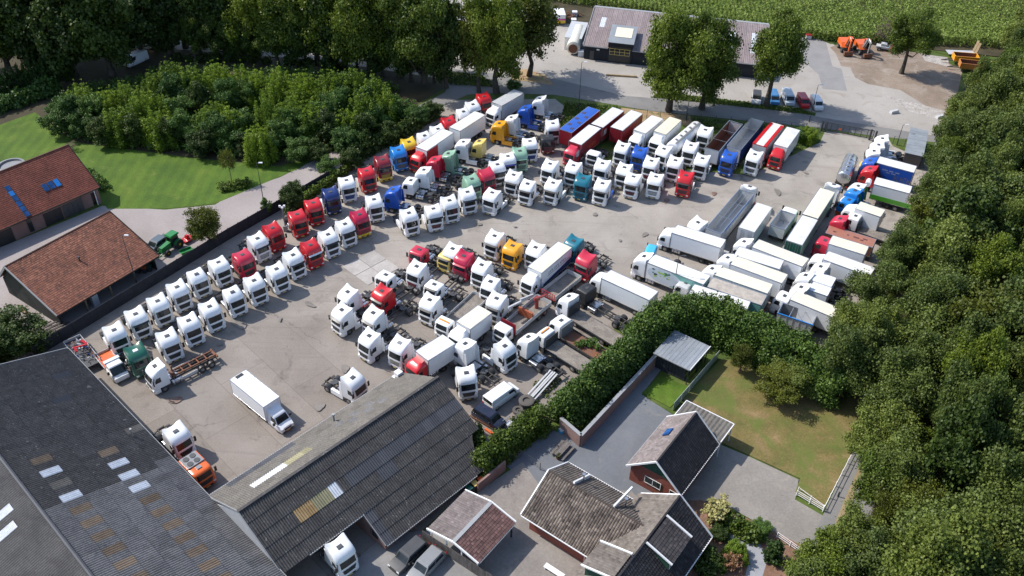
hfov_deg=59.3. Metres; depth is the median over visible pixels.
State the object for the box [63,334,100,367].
scrap bed
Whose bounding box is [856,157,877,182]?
tractor unit
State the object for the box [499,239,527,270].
tractor unit
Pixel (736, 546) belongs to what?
shrub
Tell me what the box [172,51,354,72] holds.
hedge
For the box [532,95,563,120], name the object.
tractor unit
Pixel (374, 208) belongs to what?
tractor unit
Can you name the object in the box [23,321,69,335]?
timber stack
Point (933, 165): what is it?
forest tree
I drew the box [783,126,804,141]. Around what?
bush
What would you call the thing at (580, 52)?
liquid container
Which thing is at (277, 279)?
tractor unit
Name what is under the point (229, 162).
young tree
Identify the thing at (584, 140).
box truck
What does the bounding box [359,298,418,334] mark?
tractor unit
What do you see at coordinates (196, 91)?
young tree
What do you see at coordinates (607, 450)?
house yard
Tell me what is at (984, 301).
forest tree
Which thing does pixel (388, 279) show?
tractor unit
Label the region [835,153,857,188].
semi trailer
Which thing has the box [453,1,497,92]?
roadside tree
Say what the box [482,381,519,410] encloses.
panel van
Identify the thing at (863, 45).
excavator
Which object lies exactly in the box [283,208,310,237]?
tractor unit
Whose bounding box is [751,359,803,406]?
garden tree
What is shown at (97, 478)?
barn
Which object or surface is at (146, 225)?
driveway
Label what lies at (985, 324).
forest tree
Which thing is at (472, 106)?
tractor unit
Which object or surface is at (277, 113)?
young tree
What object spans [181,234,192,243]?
field implement
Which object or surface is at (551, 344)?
flatbed truck
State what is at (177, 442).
tractor unit
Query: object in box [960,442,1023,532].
forest tree
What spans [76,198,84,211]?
garage door
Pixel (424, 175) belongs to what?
tractor unit
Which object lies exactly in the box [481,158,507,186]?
tractor unit
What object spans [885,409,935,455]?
forest tree
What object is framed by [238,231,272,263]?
tractor unit
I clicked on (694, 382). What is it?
fence
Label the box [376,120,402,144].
shrub
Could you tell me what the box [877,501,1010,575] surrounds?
forest tree
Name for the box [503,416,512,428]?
cage
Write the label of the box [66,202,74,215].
garage door
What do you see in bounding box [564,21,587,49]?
flat annex
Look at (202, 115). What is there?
young tree
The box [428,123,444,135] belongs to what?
tractor unit
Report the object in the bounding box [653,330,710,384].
garden shed
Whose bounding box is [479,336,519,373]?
tractor unit
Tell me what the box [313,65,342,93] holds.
young tree
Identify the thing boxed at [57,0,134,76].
tall tree
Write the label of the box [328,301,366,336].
tractor unit
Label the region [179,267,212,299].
tractor unit
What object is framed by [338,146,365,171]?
shrub
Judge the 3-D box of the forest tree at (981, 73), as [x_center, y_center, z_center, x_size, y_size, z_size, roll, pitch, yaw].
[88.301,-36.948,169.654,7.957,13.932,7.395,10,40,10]
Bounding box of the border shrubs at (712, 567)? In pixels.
[693,542,729,575]
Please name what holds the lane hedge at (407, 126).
on the yard at (297, 355)
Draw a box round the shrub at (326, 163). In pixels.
[315,154,341,174]
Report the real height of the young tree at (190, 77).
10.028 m
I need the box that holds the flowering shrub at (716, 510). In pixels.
[700,493,735,525]
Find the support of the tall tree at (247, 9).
on the woodland floor at (96, 71)
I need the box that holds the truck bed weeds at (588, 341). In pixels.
[573,337,601,349]
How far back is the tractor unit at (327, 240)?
135.41 m
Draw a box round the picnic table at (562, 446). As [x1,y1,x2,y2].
[550,440,574,460]
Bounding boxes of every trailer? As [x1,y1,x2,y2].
[449,111,485,142]
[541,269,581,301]
[554,8,565,22]
[559,107,599,146]
[591,107,623,141]
[609,110,642,142]
[666,121,700,156]
[689,284,750,311]
[704,120,742,164]
[705,189,753,240]
[707,277,766,311]
[713,266,772,309]
[727,117,764,162]
[729,257,787,300]
[734,246,783,270]
[735,203,771,242]
[751,239,808,284]
[752,122,783,160]
[775,303,816,335]
[783,215,817,254]
[802,188,834,234]
[807,282,831,301]
[810,272,835,295]
[824,225,876,257]
[825,235,868,262]
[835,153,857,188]
[865,177,913,210]
[875,156,916,184]
[941,51,979,61]
[945,41,981,54]
[947,58,983,71]
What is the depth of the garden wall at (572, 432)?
108.79 m
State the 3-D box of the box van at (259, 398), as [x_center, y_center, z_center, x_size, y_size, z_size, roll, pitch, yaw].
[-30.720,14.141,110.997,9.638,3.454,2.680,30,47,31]
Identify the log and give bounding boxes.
[606,74,636,77]
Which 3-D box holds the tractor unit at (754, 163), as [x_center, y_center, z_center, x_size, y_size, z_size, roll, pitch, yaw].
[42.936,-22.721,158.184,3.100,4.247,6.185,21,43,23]
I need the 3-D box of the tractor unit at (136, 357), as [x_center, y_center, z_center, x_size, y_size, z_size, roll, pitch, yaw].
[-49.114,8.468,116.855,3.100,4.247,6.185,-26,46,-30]
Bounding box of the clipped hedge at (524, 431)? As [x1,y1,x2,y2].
[468,403,555,482]
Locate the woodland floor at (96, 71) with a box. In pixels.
[0,48,448,165]
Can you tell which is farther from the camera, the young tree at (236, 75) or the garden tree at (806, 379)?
the young tree at (236, 75)
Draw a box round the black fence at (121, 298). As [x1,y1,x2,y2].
[31,171,328,354]
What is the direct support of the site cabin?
on the yard at (297, 355)
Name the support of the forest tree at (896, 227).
on the forest floor at (964, 89)
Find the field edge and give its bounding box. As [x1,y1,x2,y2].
[823,40,996,66]
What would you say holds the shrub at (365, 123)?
on the ground at (709, 354)
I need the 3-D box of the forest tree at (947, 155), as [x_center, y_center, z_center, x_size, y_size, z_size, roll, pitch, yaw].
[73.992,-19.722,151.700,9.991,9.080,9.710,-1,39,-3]
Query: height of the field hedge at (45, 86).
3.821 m
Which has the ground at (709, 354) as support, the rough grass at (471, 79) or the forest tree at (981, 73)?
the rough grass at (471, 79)
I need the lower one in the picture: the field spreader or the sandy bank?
the sandy bank
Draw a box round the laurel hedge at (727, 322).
[621,289,854,411]
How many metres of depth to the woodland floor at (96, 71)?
182.98 m
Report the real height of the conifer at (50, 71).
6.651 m
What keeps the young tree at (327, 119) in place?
on the woodland floor at (96, 71)
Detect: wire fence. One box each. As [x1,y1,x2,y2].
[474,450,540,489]
[567,99,822,131]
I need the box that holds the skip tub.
[805,33,811,39]
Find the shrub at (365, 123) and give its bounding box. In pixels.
[349,111,377,142]
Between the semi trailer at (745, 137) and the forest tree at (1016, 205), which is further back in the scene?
the semi trailer at (745, 137)
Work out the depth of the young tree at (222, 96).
166.18 m
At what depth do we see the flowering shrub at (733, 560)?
94.98 m
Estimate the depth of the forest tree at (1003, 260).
120.08 m
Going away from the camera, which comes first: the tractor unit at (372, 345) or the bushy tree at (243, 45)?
the tractor unit at (372, 345)
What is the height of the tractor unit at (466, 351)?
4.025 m
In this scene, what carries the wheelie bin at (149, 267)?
on the driveway
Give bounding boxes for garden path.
[713,522,765,575]
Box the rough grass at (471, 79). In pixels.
[442,31,997,148]
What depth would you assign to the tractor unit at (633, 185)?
149.75 m
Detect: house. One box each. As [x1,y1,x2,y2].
[0,144,101,246]
[520,461,712,575]
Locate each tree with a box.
[0,0,41,68]
[0,2,33,73]
[0,303,59,359]
[0,322,25,363]
[6,0,86,77]
[35,103,72,137]
[52,94,81,117]
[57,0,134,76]
[59,107,92,136]
[65,79,97,114]
[74,91,114,118]
[84,114,115,146]
[92,86,122,118]
[101,103,131,150]
[109,80,143,114]
[116,0,171,53]
[117,112,149,147]
[121,94,148,120]
[132,86,159,117]
[139,107,180,153]
[140,14,185,54]
[140,69,168,100]
[143,0,202,48]
[151,116,186,150]
[152,93,173,117]
[153,71,191,99]
[154,56,187,97]
[162,93,195,122]
[167,108,201,142]
[171,0,233,44]
[175,60,202,101]
[176,10,213,54]
[184,80,212,115]
[185,127,218,158]
[186,0,234,33]
[190,104,213,150]
[191,71,214,100]
[197,12,237,55]
[198,110,230,149]
[200,58,229,98]
[201,97,226,116]
[209,77,242,111]
[211,118,243,151]
[216,15,263,62]
[217,147,236,179]
[220,0,266,58]
[220,101,249,141]
[224,59,252,107]
[224,107,262,132]
[232,132,251,156]
[236,76,268,107]
[242,120,279,167]
[243,64,267,116]
[249,14,288,65]
[252,89,277,133]
[257,0,311,60]
[258,79,285,111]
[258,131,285,156]
[264,104,294,149]
[266,61,290,96]
[267,115,298,142]
[276,105,305,137]
[277,17,312,63]
[277,92,305,139]
[278,0,338,65]
[282,136,311,161]
[284,68,315,112]
[284,82,309,114]
[290,113,318,138]
[295,0,364,68]
[298,96,328,143]
[302,21,347,71]
[304,138,331,161]
[306,84,332,110]
[308,100,336,130]
[312,108,348,147]
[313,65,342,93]
[317,86,350,114]
[325,0,391,75]
[331,106,359,143]
[333,71,360,105]
[335,31,364,72]
[337,63,364,105]
[347,85,380,132]
[352,83,387,104]
[359,30,392,75]
[361,0,416,77]
[363,70,388,101]
[373,84,402,125]
[385,0,463,86]
[386,31,422,80]
[417,62,446,83]
[420,0,468,88]
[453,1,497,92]
[461,0,529,94]
[505,0,560,76]
[639,2,719,112]
[681,9,743,110]
[730,342,753,370]
[748,3,809,106]
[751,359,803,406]
[768,354,821,400]
[780,526,868,575]
[786,553,842,575]
[814,498,893,555]
[815,519,900,575]
[818,317,892,399]
[823,296,906,357]
[826,297,897,327]
[841,258,916,320]
[841,398,929,458]
[849,443,921,507]
[858,343,944,431]
[859,424,942,500]
[868,486,915,527]
[871,222,931,295]
[875,17,891,42]
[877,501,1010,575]
[881,483,943,550]
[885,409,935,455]
[887,3,946,73]
[888,480,1023,575]
[889,477,952,515]
[891,269,982,335]
[892,206,926,229]
[893,225,930,275]
[895,327,956,389]
[896,299,966,379]
[901,244,974,305]
[905,170,958,207]
[906,213,1002,286]
[907,194,948,229]
[910,159,960,196]
[917,389,1012,500]
[918,181,1023,258]
[922,144,974,171]
[924,325,1017,426]
[925,135,982,166]
[926,352,1021,443]
[930,146,1023,206]
[932,105,983,146]
[937,92,985,126]
[941,308,1023,381]
[944,81,992,109]
[945,275,1023,379]
[947,272,999,303]
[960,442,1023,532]
[961,103,1006,132]
[961,103,1023,164]
[962,127,1023,175]
[962,231,1023,289]
[963,55,1003,95]
[973,492,1023,564]
[974,64,1023,113]
[975,125,1023,174]
[975,270,1023,391]
[979,394,1023,481]
[989,544,1023,575]
[993,45,1023,67]
[995,192,1023,249]
[997,168,1023,206]
[998,6,1023,46]
[998,24,1023,61]
[998,167,1022,182]
[1000,52,1023,68]
[1000,346,1023,419]
[1002,384,1023,427]
[1007,87,1023,111]
[1010,54,1023,76]
[1010,99,1023,112]
[1015,226,1023,253]
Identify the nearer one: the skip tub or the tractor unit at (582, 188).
the tractor unit at (582, 188)
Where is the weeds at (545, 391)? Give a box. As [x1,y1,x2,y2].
[510,375,561,419]
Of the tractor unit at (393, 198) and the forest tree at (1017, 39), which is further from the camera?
the forest tree at (1017, 39)
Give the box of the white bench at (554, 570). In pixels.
[543,562,564,575]
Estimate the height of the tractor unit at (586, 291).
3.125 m
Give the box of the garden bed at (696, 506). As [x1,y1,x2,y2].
[687,500,801,575]
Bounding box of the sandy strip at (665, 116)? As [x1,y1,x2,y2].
[620,108,691,124]
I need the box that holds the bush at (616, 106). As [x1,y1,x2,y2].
[608,104,620,109]
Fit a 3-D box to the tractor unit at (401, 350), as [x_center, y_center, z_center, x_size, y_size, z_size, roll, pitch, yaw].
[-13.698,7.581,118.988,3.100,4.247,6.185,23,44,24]
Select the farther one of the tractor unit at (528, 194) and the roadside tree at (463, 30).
the roadside tree at (463, 30)
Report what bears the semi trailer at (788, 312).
on the yard at (297, 355)
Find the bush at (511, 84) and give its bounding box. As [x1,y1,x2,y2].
[505,79,523,90]
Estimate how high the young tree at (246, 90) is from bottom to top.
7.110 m
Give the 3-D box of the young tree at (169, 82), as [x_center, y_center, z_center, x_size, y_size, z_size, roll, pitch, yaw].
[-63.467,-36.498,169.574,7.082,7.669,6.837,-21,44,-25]
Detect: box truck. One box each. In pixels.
[402,334,455,376]
[407,129,453,172]
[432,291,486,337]
[445,305,491,343]
[483,89,523,125]
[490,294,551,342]
[517,241,571,298]
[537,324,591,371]
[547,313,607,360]
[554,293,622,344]
[561,125,600,164]
[588,270,658,315]
[625,115,663,150]
[630,252,710,288]
[646,116,681,154]
[656,224,725,264]
[766,127,799,169]
[768,205,801,241]
[769,290,836,334]
[805,251,874,291]
[840,201,884,230]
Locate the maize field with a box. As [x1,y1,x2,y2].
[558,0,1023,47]
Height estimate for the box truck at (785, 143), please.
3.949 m
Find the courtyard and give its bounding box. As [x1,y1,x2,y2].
[452,462,635,575]
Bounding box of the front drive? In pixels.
[683,445,822,544]
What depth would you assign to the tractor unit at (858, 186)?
148.91 m
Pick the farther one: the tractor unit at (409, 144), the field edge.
the field edge
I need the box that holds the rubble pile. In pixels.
[921,54,949,65]
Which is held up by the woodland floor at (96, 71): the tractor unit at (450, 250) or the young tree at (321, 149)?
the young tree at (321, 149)
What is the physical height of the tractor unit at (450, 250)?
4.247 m
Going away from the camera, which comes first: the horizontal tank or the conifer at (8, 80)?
the conifer at (8, 80)
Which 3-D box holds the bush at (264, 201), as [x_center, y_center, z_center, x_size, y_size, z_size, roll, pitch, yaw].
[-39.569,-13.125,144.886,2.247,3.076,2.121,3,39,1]
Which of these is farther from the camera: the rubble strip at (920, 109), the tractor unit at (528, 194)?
the rubble strip at (920, 109)
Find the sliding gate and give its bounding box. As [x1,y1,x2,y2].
[824,122,874,138]
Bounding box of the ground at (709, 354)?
[1,44,998,530]
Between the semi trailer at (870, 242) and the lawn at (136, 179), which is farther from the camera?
the lawn at (136, 179)
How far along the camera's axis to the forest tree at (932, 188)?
140.46 m
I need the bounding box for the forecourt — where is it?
[350,531,476,575]
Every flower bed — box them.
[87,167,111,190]
[216,176,251,193]
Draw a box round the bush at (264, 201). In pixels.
[260,197,272,211]
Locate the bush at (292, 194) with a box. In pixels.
[278,179,305,213]
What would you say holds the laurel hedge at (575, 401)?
on the yard at (297, 355)
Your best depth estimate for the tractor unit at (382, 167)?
152.59 m
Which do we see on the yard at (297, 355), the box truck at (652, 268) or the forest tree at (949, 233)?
the box truck at (652, 268)
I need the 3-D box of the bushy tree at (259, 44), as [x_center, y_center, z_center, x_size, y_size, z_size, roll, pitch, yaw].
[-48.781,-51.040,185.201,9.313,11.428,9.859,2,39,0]
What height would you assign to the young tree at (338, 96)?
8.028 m
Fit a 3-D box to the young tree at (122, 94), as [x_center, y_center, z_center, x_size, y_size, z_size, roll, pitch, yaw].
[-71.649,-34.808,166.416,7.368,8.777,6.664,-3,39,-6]
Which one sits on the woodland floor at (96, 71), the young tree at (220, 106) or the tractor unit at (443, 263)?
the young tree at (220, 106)
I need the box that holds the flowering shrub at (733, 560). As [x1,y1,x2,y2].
[722,551,743,571]
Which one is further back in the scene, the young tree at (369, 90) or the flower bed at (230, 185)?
the young tree at (369, 90)
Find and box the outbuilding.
[626,400,734,495]
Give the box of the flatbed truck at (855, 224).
[848,212,888,245]
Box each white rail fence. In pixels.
[776,532,799,548]
[796,490,824,511]
[824,455,850,508]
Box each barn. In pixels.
[0,210,159,326]
[0,348,285,575]
[209,368,497,574]
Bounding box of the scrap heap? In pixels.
[565,11,583,18]
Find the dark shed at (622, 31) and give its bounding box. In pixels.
[583,5,769,77]
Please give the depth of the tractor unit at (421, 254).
134.16 m
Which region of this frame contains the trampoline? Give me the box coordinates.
[0,158,23,169]
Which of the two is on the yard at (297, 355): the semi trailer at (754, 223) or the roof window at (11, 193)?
the semi trailer at (754, 223)
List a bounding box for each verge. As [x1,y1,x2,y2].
[652,94,815,115]
[835,462,861,523]
[888,137,934,158]
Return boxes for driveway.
[0,149,345,360]
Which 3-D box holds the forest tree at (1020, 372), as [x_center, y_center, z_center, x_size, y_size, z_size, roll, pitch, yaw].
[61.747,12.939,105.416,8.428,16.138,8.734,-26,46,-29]
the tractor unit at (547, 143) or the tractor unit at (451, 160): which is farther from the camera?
the tractor unit at (547, 143)
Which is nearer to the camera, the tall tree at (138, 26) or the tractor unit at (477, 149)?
the tractor unit at (477, 149)
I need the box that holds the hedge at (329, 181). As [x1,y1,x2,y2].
[302,161,352,199]
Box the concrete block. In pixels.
[889,109,898,113]
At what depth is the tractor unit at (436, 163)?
153.33 m
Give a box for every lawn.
[0,112,310,208]
[642,376,687,406]
[683,360,864,508]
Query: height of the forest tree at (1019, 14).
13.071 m
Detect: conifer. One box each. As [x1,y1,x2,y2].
[0,74,9,93]
[1,67,13,88]
[8,67,20,87]
[13,63,26,86]
[20,62,31,85]
[43,56,57,81]
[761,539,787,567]
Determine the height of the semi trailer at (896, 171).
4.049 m
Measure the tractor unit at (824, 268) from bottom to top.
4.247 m
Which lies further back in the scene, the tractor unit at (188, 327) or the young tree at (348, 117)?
the young tree at (348, 117)
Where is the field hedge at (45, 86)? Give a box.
[0,75,63,114]
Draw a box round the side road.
[811,452,874,546]
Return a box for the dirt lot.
[830,44,961,115]
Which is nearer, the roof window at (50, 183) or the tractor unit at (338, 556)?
the tractor unit at (338, 556)
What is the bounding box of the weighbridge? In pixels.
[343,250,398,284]
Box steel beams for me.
[527,370,556,399]
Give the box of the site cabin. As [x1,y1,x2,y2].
[902,127,928,168]
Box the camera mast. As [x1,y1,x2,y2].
[279,205,287,231]
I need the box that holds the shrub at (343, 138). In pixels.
[329,124,364,153]
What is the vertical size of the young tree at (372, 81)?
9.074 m
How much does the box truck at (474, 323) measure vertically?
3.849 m
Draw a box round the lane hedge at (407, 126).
[346,103,440,159]
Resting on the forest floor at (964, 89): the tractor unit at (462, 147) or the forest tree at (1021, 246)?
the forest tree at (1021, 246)
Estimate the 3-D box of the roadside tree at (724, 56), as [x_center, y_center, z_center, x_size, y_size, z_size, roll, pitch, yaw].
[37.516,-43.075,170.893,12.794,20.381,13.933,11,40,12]
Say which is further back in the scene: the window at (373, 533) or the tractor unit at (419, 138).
the tractor unit at (419, 138)
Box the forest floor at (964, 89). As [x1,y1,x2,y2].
[863,57,1015,506]
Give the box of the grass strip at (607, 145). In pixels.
[560,102,819,162]
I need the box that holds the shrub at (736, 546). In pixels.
[719,537,750,566]
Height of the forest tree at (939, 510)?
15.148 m
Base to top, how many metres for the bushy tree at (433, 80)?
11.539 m
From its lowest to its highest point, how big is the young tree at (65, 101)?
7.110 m
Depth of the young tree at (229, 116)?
159.65 m
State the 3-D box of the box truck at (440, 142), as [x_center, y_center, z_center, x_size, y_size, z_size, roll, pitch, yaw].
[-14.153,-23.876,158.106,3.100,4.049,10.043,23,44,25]
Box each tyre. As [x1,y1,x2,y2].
[512,406,522,413]
[519,395,533,407]
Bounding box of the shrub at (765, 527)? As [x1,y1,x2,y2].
[745,515,774,542]
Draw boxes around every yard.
[49,99,927,575]
[174,41,361,61]
[348,0,940,135]
[506,367,671,494]
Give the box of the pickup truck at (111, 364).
[95,348,129,382]
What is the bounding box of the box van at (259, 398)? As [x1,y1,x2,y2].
[229,370,293,433]
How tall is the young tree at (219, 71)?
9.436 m
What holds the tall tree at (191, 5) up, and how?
on the woodland floor at (96, 71)
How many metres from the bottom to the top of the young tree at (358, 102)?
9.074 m
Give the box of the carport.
[426,489,515,565]
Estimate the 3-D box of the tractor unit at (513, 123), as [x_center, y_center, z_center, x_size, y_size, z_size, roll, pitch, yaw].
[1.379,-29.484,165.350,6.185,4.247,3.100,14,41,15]
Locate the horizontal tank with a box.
[567,24,583,53]
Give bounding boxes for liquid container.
[578,49,583,56]
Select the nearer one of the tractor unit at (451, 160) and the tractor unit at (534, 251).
the tractor unit at (534, 251)
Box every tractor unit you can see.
[99,320,132,356]
[120,305,153,340]
[120,340,153,378]
[141,292,174,327]
[142,349,218,394]
[151,326,184,363]
[152,419,196,459]
[160,278,193,313]
[172,311,205,347]
[175,451,216,489]
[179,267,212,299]
[191,297,226,333]
[201,255,234,287]
[214,285,248,317]
[226,248,257,279]
[235,272,269,306]
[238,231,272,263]
[253,220,286,252]
[259,261,291,294]
[273,247,307,280]
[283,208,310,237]
[291,237,324,269]
[303,197,325,226]
[309,227,341,258]
[315,532,360,575]
[317,185,342,215]
[321,367,369,403]
[327,216,358,248]
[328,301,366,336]
[334,175,358,202]
[334,283,371,314]
[341,207,372,238]
[352,165,378,193]
[355,326,408,363]
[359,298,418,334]
[361,193,385,222]
[368,282,424,315]
[369,153,393,181]
[372,268,405,292]
[382,185,423,214]
[385,333,427,370]
[387,144,409,171]
[392,206,421,236]
[395,136,416,163]
[401,176,440,203]
[403,258,437,290]
[406,244,442,266]
[414,131,430,144]
[415,166,452,196]
[416,286,467,326]
[419,203,445,231]
[420,272,464,300]
[426,155,462,185]
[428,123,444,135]
[433,194,461,223]
[434,115,455,130]
[434,248,469,273]
[441,149,476,176]
[442,241,476,271]
[446,107,469,121]
[450,248,487,280]
[451,185,478,214]
[451,364,480,400]
[453,172,483,199]
[453,338,501,386]
[454,139,488,167]
[459,99,482,113]
[468,257,504,289]
[469,138,498,162]
[470,91,491,113]
[471,166,497,193]
[477,274,513,303]
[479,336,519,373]
[480,187,511,215]
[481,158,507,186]
[482,228,516,260]
[482,290,519,323]
[490,120,521,147]
[494,151,518,173]
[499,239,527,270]
[502,169,530,197]
[504,114,536,138]
[511,145,529,171]
[513,333,565,379]
[516,104,544,131]
[516,178,543,205]
[518,137,539,161]
[522,240,549,268]
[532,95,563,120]
[537,134,556,153]
[538,158,564,184]
[541,176,569,205]
[542,118,559,143]
[562,159,588,186]
[564,233,595,265]
[571,172,594,200]
[572,249,611,281]
[573,281,632,332]
[583,148,609,167]
[590,177,616,206]
[591,157,616,181]
[611,140,631,166]
[612,161,637,188]
[621,171,645,198]
[628,144,651,171]
[639,155,661,181]
[644,172,666,198]
[644,243,683,264]
[652,143,678,170]
[663,154,686,181]
[672,281,690,296]
[674,169,696,197]
[679,139,701,166]
[684,215,707,232]
[690,152,712,180]
[694,124,714,150]
[702,264,721,280]
[714,254,737,268]
[717,149,741,176]
[730,238,754,253]
[740,184,759,218]
[742,148,766,176]
[789,272,834,303]
[789,283,811,293]
[809,262,848,300]
[810,235,830,255]
[824,182,842,216]
[824,215,849,234]
[835,196,855,214]
[844,188,864,203]
[847,183,880,207]
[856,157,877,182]
[856,165,878,190]
[862,147,880,160]
[868,141,901,161]
[872,134,903,160]
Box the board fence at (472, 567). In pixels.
[422,530,492,575]
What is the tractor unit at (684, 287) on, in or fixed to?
on the yard at (297, 355)
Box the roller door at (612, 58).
[608,46,630,63]
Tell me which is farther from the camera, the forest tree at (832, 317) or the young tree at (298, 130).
the young tree at (298, 130)
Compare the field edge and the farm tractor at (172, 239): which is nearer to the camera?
the farm tractor at (172, 239)
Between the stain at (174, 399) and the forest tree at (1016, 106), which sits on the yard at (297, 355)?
the stain at (174, 399)
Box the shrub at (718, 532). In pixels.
[708,523,731,542]
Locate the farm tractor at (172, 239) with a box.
[157,230,183,257]
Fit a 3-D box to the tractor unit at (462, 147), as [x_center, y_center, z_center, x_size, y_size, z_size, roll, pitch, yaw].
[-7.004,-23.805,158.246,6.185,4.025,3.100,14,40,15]
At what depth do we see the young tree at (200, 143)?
157.21 m
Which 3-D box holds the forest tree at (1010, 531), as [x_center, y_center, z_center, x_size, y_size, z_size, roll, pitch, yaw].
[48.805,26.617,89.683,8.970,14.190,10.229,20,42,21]
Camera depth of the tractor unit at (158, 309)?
122.74 m
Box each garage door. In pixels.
[0,228,15,246]
[43,207,63,226]
[61,205,69,217]
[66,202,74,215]
[71,200,79,213]
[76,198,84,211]
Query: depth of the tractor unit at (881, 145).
159.34 m
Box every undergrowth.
[49,59,399,158]
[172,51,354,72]
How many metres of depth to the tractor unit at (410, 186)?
149.07 m
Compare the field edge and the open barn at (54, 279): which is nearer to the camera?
the open barn at (54, 279)
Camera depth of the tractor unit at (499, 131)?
163.42 m
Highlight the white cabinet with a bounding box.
[90,294,99,306]
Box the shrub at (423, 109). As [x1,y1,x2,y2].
[409,104,431,123]
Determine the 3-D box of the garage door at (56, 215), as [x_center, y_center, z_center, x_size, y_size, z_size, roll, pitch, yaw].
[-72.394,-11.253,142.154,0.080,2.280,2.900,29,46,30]
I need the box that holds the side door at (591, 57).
[589,50,593,59]
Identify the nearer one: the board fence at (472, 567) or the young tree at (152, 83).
the board fence at (472, 567)
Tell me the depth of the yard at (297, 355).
129.63 m
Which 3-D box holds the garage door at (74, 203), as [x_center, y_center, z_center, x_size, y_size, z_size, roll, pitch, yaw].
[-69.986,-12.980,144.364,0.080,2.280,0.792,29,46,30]
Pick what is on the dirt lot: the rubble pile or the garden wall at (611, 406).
the rubble pile
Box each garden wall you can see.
[559,417,581,445]
[580,354,656,445]
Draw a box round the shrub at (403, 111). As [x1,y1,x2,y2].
[387,94,415,120]
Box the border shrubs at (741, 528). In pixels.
[714,507,763,546]
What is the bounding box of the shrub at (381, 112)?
[364,98,393,125]
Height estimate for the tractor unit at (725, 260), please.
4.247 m
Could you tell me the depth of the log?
187.08 m
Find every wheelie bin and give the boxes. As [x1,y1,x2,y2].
[141,266,147,273]
[146,264,152,271]
[465,484,472,491]
[471,480,476,490]
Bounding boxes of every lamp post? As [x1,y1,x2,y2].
[122,234,136,282]
[578,61,586,108]
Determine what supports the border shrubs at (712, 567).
on the garden bed at (696, 506)
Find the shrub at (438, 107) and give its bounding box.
[421,100,444,120]
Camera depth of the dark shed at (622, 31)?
192.62 m
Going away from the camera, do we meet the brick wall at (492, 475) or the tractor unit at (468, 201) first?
the brick wall at (492, 475)
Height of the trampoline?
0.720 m
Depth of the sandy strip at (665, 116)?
174.35 m
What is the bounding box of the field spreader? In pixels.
[876,42,892,51]
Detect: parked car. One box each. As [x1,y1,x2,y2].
[147,233,165,250]
[388,534,429,574]
[406,544,446,575]
[471,402,505,430]
[751,89,762,104]
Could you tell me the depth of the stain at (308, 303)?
128.19 m
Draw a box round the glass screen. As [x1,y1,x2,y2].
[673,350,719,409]
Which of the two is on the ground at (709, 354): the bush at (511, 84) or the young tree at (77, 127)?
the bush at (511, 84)
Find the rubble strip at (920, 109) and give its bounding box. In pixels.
[886,95,944,119]
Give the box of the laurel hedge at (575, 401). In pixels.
[545,320,658,430]
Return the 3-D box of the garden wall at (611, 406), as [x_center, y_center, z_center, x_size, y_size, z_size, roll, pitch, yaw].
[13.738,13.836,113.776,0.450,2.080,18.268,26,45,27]
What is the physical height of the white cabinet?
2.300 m
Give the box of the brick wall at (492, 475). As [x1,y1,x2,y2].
[477,461,505,491]
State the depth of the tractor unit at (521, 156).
155.50 m
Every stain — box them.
[167,396,182,402]
[230,316,245,328]
[305,301,315,306]
[315,403,324,410]
[341,364,348,372]
[774,188,780,194]
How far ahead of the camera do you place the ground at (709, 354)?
143.18 m
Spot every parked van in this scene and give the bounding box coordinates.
[124,49,148,67]
[770,88,780,104]
[780,87,795,105]
[796,92,810,108]
[809,94,823,110]
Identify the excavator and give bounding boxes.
[837,36,853,55]
[853,38,872,57]
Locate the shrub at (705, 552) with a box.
[694,542,718,568]
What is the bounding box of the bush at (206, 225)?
[182,204,221,241]
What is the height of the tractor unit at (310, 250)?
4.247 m
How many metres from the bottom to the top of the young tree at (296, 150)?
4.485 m
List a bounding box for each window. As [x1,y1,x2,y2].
[4,185,11,191]
[8,190,15,196]
[11,195,19,201]
[15,200,22,206]
[19,205,26,211]
[23,210,30,216]
[26,219,34,231]
[41,183,50,191]
[46,181,56,189]
[52,178,61,186]
[370,527,377,539]
[644,475,660,489]
[662,428,672,435]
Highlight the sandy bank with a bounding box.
[511,69,554,85]
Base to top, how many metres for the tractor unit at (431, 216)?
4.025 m
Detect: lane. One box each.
[330,60,935,174]
[798,37,846,90]
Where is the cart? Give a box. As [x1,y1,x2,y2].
[179,246,192,254]
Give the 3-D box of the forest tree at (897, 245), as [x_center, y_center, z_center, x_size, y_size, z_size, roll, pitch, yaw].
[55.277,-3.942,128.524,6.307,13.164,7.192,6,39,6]
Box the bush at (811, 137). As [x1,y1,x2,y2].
[797,125,820,146]
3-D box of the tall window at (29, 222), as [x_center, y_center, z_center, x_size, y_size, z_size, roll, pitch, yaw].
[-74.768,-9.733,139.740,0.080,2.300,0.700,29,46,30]
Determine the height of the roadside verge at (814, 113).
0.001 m
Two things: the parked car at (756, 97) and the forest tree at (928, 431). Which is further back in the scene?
the parked car at (756, 97)
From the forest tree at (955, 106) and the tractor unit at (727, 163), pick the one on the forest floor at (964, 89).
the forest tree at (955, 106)
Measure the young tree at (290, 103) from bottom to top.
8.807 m
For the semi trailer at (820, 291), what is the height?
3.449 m

